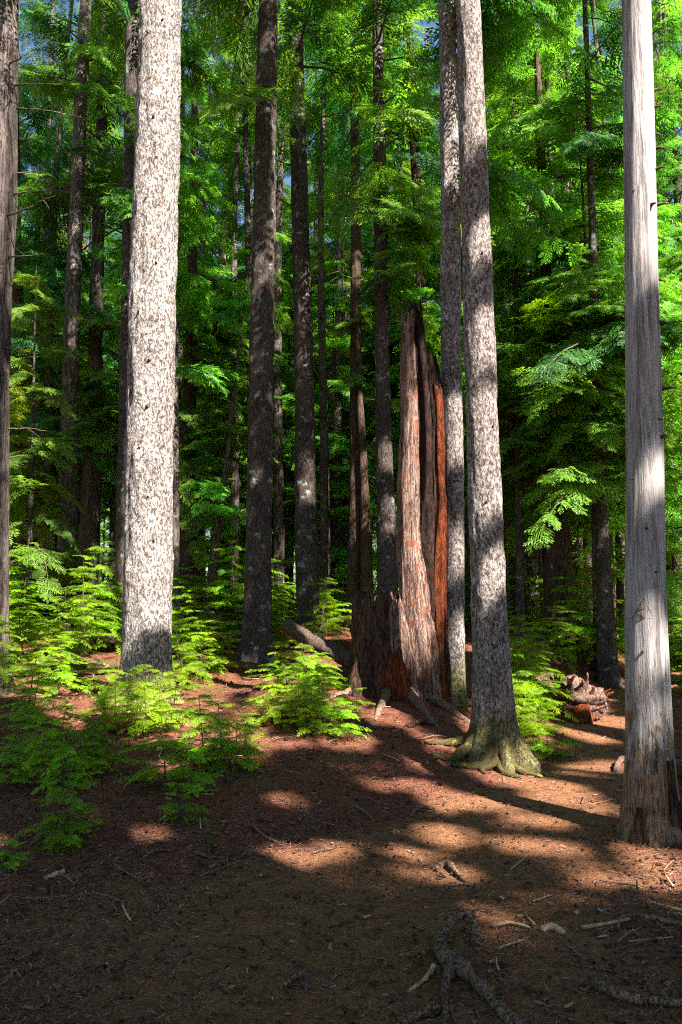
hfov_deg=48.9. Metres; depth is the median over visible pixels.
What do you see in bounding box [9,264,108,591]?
conifer tree
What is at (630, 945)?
stick
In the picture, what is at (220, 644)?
hemlock sapling
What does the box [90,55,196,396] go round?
conifer tree
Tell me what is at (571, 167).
conifer tree
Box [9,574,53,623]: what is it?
hemlock sapling
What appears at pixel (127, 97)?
hemlock tree
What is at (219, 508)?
hemlock tree
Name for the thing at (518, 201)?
conifer tree
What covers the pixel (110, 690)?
hemlock sapling
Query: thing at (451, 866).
tree root
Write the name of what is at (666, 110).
conifer tree
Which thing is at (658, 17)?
conifer tree
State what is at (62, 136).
conifer tree
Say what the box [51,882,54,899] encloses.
stick
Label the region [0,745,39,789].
hemlock sapling
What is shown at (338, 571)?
hemlock sapling
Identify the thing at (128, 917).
stick
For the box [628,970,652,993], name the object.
tree root
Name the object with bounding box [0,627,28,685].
hemlock sapling
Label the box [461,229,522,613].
conifer tree
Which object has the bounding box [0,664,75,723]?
hemlock sapling
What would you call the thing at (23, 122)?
conifer tree
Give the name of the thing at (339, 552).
conifer tree
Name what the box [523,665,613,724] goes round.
uprooted log
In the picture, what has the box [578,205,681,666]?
conifer tree
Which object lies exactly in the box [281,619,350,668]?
fallen log
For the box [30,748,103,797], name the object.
hemlock sapling
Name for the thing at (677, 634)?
hemlock sapling
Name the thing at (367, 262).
conifer tree
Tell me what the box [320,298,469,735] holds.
broken stump
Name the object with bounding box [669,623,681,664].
hemlock sapling
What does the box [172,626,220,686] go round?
hemlock sapling
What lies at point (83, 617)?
hemlock sapling
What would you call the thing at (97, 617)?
hemlock sapling
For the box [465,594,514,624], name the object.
hemlock sapling
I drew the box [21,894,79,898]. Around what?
stick
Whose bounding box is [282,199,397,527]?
conifer tree
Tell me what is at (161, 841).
stick
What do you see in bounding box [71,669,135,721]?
hemlock sapling
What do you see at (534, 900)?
stick
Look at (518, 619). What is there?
hemlock sapling
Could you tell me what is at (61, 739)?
hemlock sapling
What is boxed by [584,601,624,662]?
hemlock sapling
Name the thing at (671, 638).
hemlock sapling
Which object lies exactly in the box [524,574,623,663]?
hemlock sapling
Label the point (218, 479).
conifer tree
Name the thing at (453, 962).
root
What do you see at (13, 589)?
hemlock sapling
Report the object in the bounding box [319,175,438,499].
conifer tree
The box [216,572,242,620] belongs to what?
hemlock sapling
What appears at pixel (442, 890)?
tree root
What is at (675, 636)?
hemlock sapling
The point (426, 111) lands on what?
conifer tree
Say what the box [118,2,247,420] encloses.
conifer tree
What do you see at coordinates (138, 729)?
hemlock sapling
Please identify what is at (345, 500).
conifer tree
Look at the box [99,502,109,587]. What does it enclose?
conifer tree
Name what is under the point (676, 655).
hemlock sapling
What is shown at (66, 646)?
hemlock sapling
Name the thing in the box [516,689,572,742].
hemlock sapling
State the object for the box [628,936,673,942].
stick
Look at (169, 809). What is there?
hemlock sapling
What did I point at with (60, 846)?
hemlock sapling
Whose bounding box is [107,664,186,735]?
hemlock sapling
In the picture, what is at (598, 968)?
stick
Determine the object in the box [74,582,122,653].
hemlock sapling
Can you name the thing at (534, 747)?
hemlock sapling
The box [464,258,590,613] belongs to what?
conifer tree
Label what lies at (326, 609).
hemlock sapling
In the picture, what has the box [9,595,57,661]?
hemlock sapling
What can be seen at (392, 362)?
conifer tree
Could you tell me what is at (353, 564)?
hemlock tree
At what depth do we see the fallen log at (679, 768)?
6.55 m
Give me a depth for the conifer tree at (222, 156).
23.01 m
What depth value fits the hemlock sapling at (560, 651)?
12.33 m
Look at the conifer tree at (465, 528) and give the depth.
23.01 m
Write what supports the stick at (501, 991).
on the ground
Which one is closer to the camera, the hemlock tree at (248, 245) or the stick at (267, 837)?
the stick at (267, 837)
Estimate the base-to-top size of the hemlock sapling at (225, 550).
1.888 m
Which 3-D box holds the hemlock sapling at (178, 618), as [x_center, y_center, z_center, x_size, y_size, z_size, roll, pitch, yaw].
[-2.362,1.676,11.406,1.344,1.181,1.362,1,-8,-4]
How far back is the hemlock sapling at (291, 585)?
16.80 m
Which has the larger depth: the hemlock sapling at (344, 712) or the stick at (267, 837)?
the hemlock sapling at (344, 712)
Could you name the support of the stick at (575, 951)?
on the ground
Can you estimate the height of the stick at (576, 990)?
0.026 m
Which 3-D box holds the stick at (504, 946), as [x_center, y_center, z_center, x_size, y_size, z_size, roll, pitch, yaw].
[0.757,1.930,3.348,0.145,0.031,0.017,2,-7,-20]
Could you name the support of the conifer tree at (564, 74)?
on the ground
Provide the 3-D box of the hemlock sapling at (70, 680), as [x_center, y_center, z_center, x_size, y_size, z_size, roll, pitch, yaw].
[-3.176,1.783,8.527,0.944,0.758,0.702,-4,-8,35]
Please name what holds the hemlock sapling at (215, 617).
on the ground
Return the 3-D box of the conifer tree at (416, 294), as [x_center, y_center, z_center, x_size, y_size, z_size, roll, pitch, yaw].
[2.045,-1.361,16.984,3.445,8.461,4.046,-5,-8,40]
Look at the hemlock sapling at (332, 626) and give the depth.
12.03 m
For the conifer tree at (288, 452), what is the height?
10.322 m
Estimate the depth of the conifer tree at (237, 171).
18.65 m
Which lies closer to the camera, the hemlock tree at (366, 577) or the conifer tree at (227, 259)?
the hemlock tree at (366, 577)
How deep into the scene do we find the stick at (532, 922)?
3.60 m
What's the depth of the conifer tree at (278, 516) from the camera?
17.37 m
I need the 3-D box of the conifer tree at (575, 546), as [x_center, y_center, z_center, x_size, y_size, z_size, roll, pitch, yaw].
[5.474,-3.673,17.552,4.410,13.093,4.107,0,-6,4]
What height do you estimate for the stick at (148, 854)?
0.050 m
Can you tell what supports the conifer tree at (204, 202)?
on the ground
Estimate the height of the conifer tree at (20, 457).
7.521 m
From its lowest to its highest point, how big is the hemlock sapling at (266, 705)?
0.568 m
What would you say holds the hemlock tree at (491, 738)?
on the ground
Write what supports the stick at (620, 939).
on the ground
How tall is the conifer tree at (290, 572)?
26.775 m
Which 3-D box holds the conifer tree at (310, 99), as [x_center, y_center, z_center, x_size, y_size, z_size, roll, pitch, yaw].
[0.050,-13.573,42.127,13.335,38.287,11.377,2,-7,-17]
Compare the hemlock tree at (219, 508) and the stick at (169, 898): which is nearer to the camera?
the stick at (169, 898)
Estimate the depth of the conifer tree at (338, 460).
18.91 m
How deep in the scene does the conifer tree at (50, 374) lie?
16.81 m
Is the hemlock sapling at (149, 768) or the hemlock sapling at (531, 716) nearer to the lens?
the hemlock sapling at (149, 768)
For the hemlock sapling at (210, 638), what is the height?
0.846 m
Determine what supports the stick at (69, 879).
on the ground
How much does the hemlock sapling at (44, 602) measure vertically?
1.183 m
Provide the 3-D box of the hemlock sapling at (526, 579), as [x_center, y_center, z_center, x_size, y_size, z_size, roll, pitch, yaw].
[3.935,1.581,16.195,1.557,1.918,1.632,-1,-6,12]
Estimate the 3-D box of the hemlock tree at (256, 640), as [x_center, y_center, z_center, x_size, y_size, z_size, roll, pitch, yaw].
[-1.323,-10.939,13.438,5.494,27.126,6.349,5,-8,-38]
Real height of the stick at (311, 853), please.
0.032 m
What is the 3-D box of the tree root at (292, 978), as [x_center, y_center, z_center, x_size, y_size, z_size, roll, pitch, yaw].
[-0.196,1.934,3.092,0.123,0.036,0.138,0,-6,0]
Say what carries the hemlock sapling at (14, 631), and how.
on the ground
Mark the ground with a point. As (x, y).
(610, 728)
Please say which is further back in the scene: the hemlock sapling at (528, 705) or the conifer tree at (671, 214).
the conifer tree at (671, 214)
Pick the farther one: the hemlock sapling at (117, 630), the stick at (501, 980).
the hemlock sapling at (117, 630)
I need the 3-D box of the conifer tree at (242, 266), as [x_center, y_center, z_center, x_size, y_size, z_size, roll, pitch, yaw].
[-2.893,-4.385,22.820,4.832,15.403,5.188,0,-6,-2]
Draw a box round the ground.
[0,592,681,1023]
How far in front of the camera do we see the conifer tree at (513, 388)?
14.40 m
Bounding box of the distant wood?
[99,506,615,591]
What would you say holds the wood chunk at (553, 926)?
on the ground
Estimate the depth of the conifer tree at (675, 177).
20.83 m
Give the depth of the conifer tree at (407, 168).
27.49 m
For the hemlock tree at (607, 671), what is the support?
on the ground
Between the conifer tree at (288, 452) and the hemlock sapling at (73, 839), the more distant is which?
the conifer tree at (288, 452)
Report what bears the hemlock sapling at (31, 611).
on the ground
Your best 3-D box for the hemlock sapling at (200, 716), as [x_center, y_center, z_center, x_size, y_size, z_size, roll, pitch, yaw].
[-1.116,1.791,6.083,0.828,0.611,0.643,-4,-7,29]
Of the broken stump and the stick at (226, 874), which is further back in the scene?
the broken stump
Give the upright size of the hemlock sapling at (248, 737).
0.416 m
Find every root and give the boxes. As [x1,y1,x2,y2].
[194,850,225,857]
[278,970,308,991]
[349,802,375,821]
[396,909,528,1023]
[410,804,437,814]
[431,859,473,885]
[433,881,480,899]
[589,975,681,1007]
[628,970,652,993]
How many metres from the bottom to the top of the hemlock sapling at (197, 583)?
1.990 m
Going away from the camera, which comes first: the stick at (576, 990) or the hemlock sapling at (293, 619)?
the stick at (576, 990)
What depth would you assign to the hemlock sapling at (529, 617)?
15.93 m
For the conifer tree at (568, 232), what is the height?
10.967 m
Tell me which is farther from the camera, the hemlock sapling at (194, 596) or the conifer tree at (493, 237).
the conifer tree at (493, 237)
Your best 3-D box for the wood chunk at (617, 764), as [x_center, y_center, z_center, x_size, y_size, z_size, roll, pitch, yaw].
[2.745,2.478,7.378,0.115,0.090,0.894,-3,-7,28]
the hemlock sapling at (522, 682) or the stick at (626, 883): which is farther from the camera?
the hemlock sapling at (522, 682)
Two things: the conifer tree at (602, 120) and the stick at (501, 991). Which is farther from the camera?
the conifer tree at (602, 120)
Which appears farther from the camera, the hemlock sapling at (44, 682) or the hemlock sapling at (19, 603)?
the hemlock sapling at (19, 603)
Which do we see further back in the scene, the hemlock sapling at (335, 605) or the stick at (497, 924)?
the hemlock sapling at (335, 605)
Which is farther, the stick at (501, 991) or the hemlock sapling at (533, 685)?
the hemlock sapling at (533, 685)
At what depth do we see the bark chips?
3.77 m
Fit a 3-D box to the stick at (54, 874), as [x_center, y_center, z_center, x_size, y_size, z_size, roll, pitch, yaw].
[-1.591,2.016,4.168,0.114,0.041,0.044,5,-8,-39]
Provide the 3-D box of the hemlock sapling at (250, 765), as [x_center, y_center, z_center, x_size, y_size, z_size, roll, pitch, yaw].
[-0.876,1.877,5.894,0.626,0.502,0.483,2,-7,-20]
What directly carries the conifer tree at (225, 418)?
on the ground
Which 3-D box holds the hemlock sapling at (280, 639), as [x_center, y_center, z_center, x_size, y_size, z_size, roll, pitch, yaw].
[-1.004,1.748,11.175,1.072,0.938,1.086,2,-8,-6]
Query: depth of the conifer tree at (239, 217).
34.04 m
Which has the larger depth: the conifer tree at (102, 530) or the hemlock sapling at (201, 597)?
the conifer tree at (102, 530)
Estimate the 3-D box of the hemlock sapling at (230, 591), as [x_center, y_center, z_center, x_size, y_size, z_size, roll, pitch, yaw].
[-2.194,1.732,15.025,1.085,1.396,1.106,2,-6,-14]
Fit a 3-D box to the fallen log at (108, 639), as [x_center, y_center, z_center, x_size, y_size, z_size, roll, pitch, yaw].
[-3.718,1.987,11.854,0.618,0.237,0.146,0,-6,0]
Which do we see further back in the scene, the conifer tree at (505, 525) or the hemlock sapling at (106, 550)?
the conifer tree at (505, 525)
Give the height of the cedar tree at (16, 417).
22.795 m
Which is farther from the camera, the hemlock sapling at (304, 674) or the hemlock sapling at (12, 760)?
the hemlock sapling at (304, 674)
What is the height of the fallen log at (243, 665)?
0.170 m
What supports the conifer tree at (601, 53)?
on the ground
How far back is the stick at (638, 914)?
3.52 m
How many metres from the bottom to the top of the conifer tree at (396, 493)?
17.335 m
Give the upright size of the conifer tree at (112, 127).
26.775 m
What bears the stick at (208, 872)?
on the ground
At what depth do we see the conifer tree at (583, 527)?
15.82 m
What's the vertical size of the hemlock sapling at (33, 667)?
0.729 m
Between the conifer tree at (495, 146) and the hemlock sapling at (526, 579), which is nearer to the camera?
the hemlock sapling at (526, 579)
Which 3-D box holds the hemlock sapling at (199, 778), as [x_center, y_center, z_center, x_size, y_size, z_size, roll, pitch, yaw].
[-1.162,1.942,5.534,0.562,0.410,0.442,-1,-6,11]
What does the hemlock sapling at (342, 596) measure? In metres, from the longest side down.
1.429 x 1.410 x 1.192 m
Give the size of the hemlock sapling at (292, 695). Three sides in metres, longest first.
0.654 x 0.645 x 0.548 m
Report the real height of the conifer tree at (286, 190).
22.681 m
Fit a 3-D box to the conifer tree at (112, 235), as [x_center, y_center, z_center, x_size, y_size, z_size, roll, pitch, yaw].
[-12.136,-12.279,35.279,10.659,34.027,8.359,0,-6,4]
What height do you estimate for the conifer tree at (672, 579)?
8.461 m
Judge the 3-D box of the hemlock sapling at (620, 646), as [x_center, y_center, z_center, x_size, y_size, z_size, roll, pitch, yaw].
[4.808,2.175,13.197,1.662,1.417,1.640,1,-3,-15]
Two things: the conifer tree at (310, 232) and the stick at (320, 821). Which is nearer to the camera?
the stick at (320, 821)
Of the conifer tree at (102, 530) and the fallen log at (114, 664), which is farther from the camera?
the conifer tree at (102, 530)
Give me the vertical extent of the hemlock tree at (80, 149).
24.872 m
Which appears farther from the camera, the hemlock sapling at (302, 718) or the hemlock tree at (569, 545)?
the hemlock tree at (569, 545)
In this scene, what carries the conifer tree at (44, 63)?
on the ground
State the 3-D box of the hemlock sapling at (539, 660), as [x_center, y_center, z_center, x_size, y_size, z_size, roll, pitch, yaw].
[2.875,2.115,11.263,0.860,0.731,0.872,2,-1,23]
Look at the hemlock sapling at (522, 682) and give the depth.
8.42 m
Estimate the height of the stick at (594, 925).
0.026 m
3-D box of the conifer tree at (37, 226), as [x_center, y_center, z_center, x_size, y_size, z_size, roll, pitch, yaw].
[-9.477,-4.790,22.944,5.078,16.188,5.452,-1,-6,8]
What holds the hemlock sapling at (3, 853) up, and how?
on the ground
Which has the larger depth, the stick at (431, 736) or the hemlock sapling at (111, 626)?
the hemlock sapling at (111, 626)
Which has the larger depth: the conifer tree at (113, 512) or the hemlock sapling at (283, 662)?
the conifer tree at (113, 512)
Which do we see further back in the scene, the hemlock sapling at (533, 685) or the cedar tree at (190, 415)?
the cedar tree at (190, 415)
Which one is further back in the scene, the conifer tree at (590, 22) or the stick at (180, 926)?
the conifer tree at (590, 22)
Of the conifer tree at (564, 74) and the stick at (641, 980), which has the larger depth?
the conifer tree at (564, 74)
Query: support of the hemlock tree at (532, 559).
on the ground
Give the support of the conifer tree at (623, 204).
on the ground
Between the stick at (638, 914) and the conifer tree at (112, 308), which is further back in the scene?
the conifer tree at (112, 308)
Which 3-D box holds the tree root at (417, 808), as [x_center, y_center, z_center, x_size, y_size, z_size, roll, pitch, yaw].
[0.598,2.216,5.561,0.229,0.075,0.098,2,-7,-15]
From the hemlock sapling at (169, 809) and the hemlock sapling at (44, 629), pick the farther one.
the hemlock sapling at (44, 629)
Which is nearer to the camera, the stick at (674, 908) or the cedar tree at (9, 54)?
the stick at (674, 908)
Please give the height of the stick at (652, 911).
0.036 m
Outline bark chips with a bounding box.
[0,643,681,1023]
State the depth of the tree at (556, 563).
13.86 m
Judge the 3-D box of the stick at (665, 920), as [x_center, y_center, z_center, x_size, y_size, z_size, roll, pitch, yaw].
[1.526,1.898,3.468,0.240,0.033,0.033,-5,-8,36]
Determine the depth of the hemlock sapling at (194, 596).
11.18 m
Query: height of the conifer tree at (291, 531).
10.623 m
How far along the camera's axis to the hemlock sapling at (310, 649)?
8.47 m
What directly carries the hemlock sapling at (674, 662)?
on the ground
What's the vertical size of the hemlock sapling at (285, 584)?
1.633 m
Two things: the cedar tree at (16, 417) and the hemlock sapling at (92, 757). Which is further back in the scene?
the cedar tree at (16, 417)
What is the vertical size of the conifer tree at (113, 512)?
21.197 m
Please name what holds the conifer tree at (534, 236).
on the ground
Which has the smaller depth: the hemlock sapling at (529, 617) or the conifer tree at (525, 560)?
the hemlock sapling at (529, 617)
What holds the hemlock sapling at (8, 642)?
on the ground
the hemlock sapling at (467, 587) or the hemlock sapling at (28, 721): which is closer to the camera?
the hemlock sapling at (28, 721)
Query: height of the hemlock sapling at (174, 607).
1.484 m
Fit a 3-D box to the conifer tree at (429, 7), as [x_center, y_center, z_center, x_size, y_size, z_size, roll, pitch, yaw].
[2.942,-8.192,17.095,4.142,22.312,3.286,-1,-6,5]
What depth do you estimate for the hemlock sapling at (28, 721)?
6.46 m
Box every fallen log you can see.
[13,660,118,675]
[86,632,121,644]
[175,659,279,671]
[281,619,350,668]
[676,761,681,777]
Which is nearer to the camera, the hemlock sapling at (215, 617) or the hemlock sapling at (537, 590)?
the hemlock sapling at (215, 617)
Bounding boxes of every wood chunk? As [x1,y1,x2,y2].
[405,719,434,727]
[540,922,566,934]
[613,755,624,772]
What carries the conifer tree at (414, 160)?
on the ground
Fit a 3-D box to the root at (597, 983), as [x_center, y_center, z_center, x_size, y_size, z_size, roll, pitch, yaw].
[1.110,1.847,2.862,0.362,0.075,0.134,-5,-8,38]
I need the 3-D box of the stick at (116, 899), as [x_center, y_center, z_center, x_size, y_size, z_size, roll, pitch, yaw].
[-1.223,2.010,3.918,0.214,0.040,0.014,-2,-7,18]
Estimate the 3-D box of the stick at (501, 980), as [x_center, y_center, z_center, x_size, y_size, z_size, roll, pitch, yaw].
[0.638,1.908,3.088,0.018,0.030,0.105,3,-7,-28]
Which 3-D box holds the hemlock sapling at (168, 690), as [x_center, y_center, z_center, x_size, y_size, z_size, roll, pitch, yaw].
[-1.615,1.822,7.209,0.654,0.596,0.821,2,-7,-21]
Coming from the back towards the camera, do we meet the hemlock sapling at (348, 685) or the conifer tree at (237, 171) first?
the conifer tree at (237, 171)
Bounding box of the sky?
[18,0,681,589]
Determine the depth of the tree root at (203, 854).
4.61 m
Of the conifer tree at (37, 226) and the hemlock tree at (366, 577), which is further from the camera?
the conifer tree at (37, 226)
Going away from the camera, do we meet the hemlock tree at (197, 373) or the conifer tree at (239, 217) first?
the hemlock tree at (197, 373)
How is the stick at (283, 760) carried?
on the ground
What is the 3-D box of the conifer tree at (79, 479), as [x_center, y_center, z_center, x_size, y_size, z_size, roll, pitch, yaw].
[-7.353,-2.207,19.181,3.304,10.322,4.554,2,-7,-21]
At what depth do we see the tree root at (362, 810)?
5.52 m
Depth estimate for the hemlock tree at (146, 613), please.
8.36 m
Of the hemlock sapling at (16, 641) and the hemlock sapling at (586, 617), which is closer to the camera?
the hemlock sapling at (16, 641)
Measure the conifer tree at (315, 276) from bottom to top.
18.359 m
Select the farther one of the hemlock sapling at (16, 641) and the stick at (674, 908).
the hemlock sapling at (16, 641)
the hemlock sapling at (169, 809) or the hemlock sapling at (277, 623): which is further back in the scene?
the hemlock sapling at (277, 623)
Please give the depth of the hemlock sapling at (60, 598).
11.68 m
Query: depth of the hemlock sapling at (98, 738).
5.90 m
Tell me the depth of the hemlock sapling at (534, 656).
9.28 m
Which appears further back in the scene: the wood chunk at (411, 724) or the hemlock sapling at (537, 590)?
the hemlock sapling at (537, 590)
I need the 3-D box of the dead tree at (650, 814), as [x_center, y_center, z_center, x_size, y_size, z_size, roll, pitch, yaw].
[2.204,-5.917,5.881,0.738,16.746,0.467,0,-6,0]
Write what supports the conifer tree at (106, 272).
on the ground
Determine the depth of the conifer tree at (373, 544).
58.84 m
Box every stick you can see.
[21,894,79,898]
[44,869,64,879]
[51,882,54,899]
[55,870,74,884]
[89,891,124,903]
[113,863,137,879]
[121,903,131,920]
[139,849,172,860]
[142,835,165,842]
[163,886,183,904]
[163,915,184,930]
[199,863,234,876]
[211,871,234,876]
[252,825,275,841]
[274,757,295,761]
[304,811,336,825]
[310,844,337,854]
[419,735,446,739]
[488,966,505,983]
[492,921,529,927]
[496,939,524,950]
[496,976,534,994]
[524,910,535,924]
[532,895,549,901]
[539,1004,572,1020]
[555,930,581,955]
[558,961,614,972]
[560,978,582,995]
[581,917,629,928]
[599,880,635,885]
[613,935,665,952]
[615,912,670,931]
[616,926,641,943]
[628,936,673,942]
[636,970,662,983]
[643,913,681,926]
[646,900,681,910]
[649,902,672,913]
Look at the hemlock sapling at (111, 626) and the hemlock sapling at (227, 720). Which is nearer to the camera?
the hemlock sapling at (227, 720)
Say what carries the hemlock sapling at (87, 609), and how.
on the ground
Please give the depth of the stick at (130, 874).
4.22 m
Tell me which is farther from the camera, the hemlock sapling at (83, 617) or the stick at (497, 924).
the hemlock sapling at (83, 617)
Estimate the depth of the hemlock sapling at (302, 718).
6.91 m
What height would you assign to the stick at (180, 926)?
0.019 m
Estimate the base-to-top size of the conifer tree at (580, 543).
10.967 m
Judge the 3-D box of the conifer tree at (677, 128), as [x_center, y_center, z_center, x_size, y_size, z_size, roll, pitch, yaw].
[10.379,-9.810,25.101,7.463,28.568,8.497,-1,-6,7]
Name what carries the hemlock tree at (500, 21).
on the ground
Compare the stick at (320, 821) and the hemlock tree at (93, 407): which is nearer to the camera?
the stick at (320, 821)
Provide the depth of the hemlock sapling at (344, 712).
6.87 m
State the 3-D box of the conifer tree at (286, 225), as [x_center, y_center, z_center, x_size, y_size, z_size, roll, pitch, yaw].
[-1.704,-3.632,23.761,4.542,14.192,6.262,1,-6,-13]
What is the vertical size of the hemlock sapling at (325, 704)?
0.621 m
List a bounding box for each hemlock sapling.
[0,615,39,689]
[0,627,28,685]
[0,637,67,702]
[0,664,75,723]
[0,683,58,752]
[0,715,52,770]
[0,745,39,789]
[0,837,32,870]
[4,715,77,785]
[9,542,63,641]
[9,556,41,622]
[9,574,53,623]
[9,580,34,646]
[9,582,30,618]
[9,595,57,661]
[9,598,57,642]
[15,797,95,850]
[17,589,104,656]
[17,612,85,661]
[20,575,55,621]
[22,636,96,698]
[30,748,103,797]
[30,780,110,855]
[34,701,87,772]
[43,633,114,684]
[46,562,120,656]
[47,540,122,650]
[51,723,123,783]
[58,717,134,772]
[63,592,109,629]
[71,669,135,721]
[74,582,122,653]
[74,582,122,654]
[75,669,155,747]
[76,593,113,630]
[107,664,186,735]
[108,677,183,747]
[113,722,207,787]
[118,567,222,644]
[142,670,210,727]
[155,747,222,797]
[155,782,213,821]
[157,694,247,766]
[172,586,226,659]
[172,590,222,659]
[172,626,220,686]
[174,620,236,684]
[179,536,241,635]
[179,540,274,647]
[181,561,241,631]
[187,722,270,776]
[193,602,240,651]
[194,701,261,771]
[198,632,238,671]
[214,564,243,630]
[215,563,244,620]
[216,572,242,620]
[220,712,267,757]
[237,576,295,637]
[239,555,295,612]
[239,601,305,655]
[240,673,314,729]
[245,640,306,689]
[254,670,316,724]
[271,588,296,645]
[271,603,286,649]
[272,655,335,707]
[273,683,333,736]
[274,644,329,681]
[278,579,351,649]
[284,576,295,608]
[291,666,353,726]
[293,652,347,686]
[295,577,351,636]
[310,699,371,738]
[319,573,346,621]
[320,596,339,621]
[330,565,346,614]
[331,683,375,715]
[464,562,507,617]
[464,563,515,622]
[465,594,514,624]
[469,622,580,722]
[504,545,543,615]
[506,577,543,629]
[508,610,547,674]
[510,634,570,713]
[512,630,556,671]
[512,672,560,728]
[513,686,557,743]
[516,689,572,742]
[523,606,596,672]
[523,723,581,759]
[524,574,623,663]
[525,572,587,630]
[527,569,618,635]
[571,599,624,663]
[572,592,623,644]
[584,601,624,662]
[667,614,681,668]
[668,618,681,666]
[668,618,681,669]
[668,633,681,676]
[669,607,681,668]
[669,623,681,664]
[671,637,681,688]
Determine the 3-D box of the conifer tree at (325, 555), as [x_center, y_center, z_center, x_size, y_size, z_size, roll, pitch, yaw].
[-0.468,-7.122,17.350,3.728,20.081,2.957,-3,-7,27]
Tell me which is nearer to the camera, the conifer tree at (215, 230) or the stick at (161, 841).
the stick at (161, 841)
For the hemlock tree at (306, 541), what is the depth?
13.39 m
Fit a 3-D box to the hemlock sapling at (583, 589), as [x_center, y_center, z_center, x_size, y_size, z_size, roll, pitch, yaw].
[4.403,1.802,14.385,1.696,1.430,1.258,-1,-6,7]
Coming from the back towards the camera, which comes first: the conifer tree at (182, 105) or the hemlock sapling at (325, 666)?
the conifer tree at (182, 105)
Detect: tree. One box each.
[0,0,185,694]
[9,0,102,622]
[9,109,119,624]
[9,166,87,576]
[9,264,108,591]
[9,270,114,631]
[10,249,114,616]
[11,128,106,448]
[13,0,125,632]
[18,0,123,619]
[18,0,206,625]
[18,74,32,219]
[19,0,110,592]
[19,11,123,536]
[25,0,124,389]
[49,162,182,545]
[67,3,213,619]
[77,178,183,497]
[78,283,120,563]
[80,0,242,649]
[90,15,240,643]
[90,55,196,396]
[99,0,184,712]
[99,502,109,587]
[103,0,334,582]
[107,178,237,471]
[114,9,254,608]
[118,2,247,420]
[178,0,285,627]
[178,285,289,614]
[180,0,316,619]
[180,180,244,455]
[180,239,251,633]
[180,311,294,615]
[181,0,311,663]
[185,1,288,577]
[185,16,288,586]
[196,0,410,646]
[197,244,348,608]
[199,0,293,455]
[204,138,318,580]
[208,153,285,543]
[217,270,345,581]
[226,2,406,622]
[232,0,345,616]
[238,183,345,494]
[239,58,396,504]
[240,0,337,608]
[271,255,396,603]
[276,178,291,361]
[277,5,428,597]
[282,29,440,416]
[282,91,399,548]
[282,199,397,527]
[283,1,435,616]
[303,0,434,627]
[308,0,496,598]
[315,0,504,479]
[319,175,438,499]
[331,289,375,601]
[334,0,458,396]
[334,283,504,596]
[342,116,439,497]
[348,181,501,507]
[361,0,458,277]
[361,30,440,300]
[364,92,440,465]
[370,347,400,518]
[370,493,396,569]
[374,82,538,427]
[376,176,501,604]
[391,72,624,637]
[398,1,681,652]
[405,0,571,626]
[419,0,603,709]
[423,0,549,778]
[438,103,531,592]
[439,12,575,586]
[460,30,590,626]
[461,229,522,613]
[463,95,681,672]
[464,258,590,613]
[486,58,521,565]
[487,0,624,621]
[493,21,554,618]
[494,0,681,688]
[500,121,624,622]
[504,229,681,651]
[505,0,621,620]
[507,367,588,585]
[518,34,621,565]
[554,0,656,205]
[554,0,680,245]
[555,6,622,534]
[555,10,621,217]
[559,0,681,627]
[568,0,681,647]
[570,114,681,302]
[571,161,622,617]
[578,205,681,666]
[582,239,681,628]
[595,0,681,362]
[604,0,681,422]
[605,0,681,592]
[605,193,681,633]
[616,0,681,846]
[659,145,681,372]
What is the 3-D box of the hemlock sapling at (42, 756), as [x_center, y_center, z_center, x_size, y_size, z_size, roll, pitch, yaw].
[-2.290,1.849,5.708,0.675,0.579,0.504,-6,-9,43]
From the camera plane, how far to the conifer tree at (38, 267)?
22.97 m
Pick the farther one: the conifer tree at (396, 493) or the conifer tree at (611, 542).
the conifer tree at (396, 493)
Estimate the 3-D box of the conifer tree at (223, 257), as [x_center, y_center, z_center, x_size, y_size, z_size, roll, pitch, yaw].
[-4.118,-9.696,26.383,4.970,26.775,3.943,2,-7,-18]
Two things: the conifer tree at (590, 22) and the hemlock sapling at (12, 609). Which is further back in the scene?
the conifer tree at (590, 22)
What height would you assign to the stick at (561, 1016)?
0.014 m
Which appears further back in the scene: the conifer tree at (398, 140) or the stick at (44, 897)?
the conifer tree at (398, 140)
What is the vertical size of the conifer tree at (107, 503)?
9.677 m
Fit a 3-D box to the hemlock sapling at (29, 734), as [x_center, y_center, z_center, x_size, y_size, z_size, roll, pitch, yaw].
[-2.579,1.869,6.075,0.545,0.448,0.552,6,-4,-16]
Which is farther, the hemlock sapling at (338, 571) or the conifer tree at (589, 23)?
the conifer tree at (589, 23)
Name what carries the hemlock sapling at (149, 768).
on the ground
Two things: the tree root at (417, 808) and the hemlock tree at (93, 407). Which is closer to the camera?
the tree root at (417, 808)
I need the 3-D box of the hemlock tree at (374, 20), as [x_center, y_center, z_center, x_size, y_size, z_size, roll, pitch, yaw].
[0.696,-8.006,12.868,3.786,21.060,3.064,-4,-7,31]
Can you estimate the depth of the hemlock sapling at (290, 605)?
13.07 m
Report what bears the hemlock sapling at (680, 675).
on the ground

